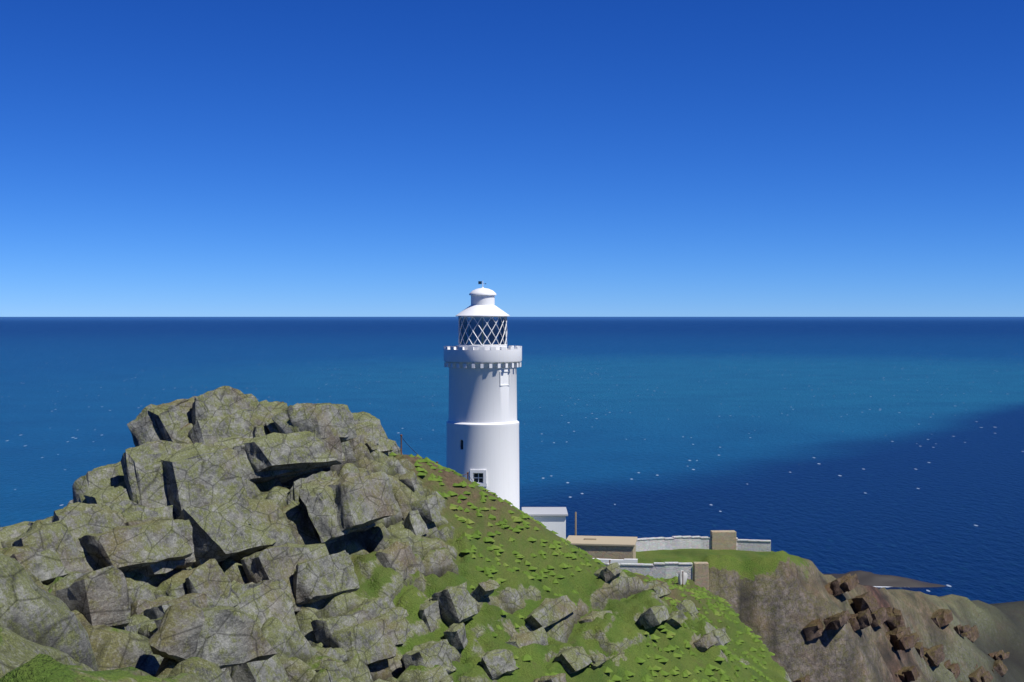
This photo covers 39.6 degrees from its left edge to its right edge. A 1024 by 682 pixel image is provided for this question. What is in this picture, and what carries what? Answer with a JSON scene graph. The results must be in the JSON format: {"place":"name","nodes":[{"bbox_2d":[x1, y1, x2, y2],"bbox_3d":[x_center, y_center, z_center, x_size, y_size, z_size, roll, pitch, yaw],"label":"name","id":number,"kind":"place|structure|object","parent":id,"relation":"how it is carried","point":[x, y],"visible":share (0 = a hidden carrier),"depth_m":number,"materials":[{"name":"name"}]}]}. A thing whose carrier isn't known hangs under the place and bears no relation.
{"place":"outdoors","nodes":[
{"label":"outdoors","id":0,"kind":"place"},
{"bbox_2d":[0,317,1023,603],"bbox_3d":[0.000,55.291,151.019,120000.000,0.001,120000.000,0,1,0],"label":"sea","id":1,"kind":"structure","parent":0,"point":[874,445],"depth_m":867.58,"materials":[{"name":"blue liquid"}]},
{"bbox_2d":[824,570,944,586],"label":"islet rock","id":2,"kind":"object","parent":1,"relation":"in","point":[868,578],"visible":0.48,"depth_m":305.61,"materials":[{"name":"grey"}]},
{"bbox_2d":[0,402,1023,681],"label":"headland terrain","id":3,"kind":"structure","parent":0,"point":[780,600],"depth_m":78.48,"materials":[{"name":"green plant"}]},
{"bbox_2d":[0,386,749,681],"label":"rocks","id":4,"kind":"object","parent":3,"relation":"on","point":[157,510],"visible":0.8,"depth_m":64.35,"materials":[{"name":"grey stone"}]},
{"bbox_2d":[444,281,521,508],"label":"lighthouse tower","id":5,"kind":"structure","parent":3,"relation":"on","point":[482,441],"depth_m":143.27,"materials":[{"name":"white paint"}]},
{"bbox_2d":[400,434,683,586],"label":"chain fence","id":6,"kind":"object","parent":3,"relation":"on","point":[471,479],"visible":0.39,"depth_m":94.12,"materials":[{"name":"grey metal"}]},
{"bbox_2d":[522,507,567,538],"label":"annex building","id":7,"kind":"structure","parent":3,"relation":"on","point":[552,518],"depth_m":146.87,"materials":[{"name":"white paint"}]},
{"bbox_2d":[575,512,576,535],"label":"wooden pole","id":8,"kind":"object","parent":3,"relation":"on","point":[576,523],"visible":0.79,"depth_m":147.32,"materials":[{"name":"brown wood"}]},
{"bbox_2d":[389,452,774,681],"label":"grass tufts","id":9,"kind":"object","parent":3,"relation":"on","point":[487,571],"visible":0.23,"depth_m":83.45,"materials":[{"name":"green plant"}]},
{"bbox_2d":[566,535,636,558],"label":"flat-roofed building","id":10,"kind":"structure","parent":3,"relation":"on","point":[610,547],"depth_m":138.17,"materials":[{"name":"beige concrete"}]},
{"bbox_2d":[593,558,637,563],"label":"low wall","id":11,"kind":"structure","parent":3,"relation":"on","point":[619,561],"depth_m":135.94,"materials":[{"name":"paint"}]},
{"bbox_2d":[602,562,692,579],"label":"stone wall","id":12,"kind":"structure","parent":3,"relation":"on","point":[666,570],"depth_m":130.04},
{"bbox_2d":[678,570,687,584],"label":"standing stone","id":13,"kind":"object","parent":3,"relation":"on","point":[685,576],"visible":0.75,"depth_m":126.38,"materials":[{"name":"grey stone"}]},
{"bbox_2d":[693,562,708,590],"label":"stone pillar","id":14,"kind":"structure","parent":3,"relation":"on","point":[701,574],"depth_m":129.86,"materials":[{"name":"beige stone"}]},
{"bbox_2d":[636,536,770,551],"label":"compound wall","id":15,"kind":"structure","parent":3,"relation":"on","point":[670,543],"depth_m":150.55,"materials":[{"name":"stone"}]},
{"bbox_2d":[710,530,735,549],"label":"stone pillar","id":16,"kind":"structure","parent":3,"relation":"on","point":[723,539],"depth_m":150.91,"materials":[{"name":"beige stone"}]},
{"bbox_2d":[793,573,1009,681],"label":"cliff rocks","id":17,"kind":"object","parent":3,"relation":"on","point":[869,612],"visible":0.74,"depth_m":164.63,"materials":[{"name":"brown stone"}]},
{"bbox_2d":[0,0,1023,316],"label":"sky","id":18,"kind":"structure","parent":0,"point":[159,158],"materials":[{"name":"blue"}]}
]}

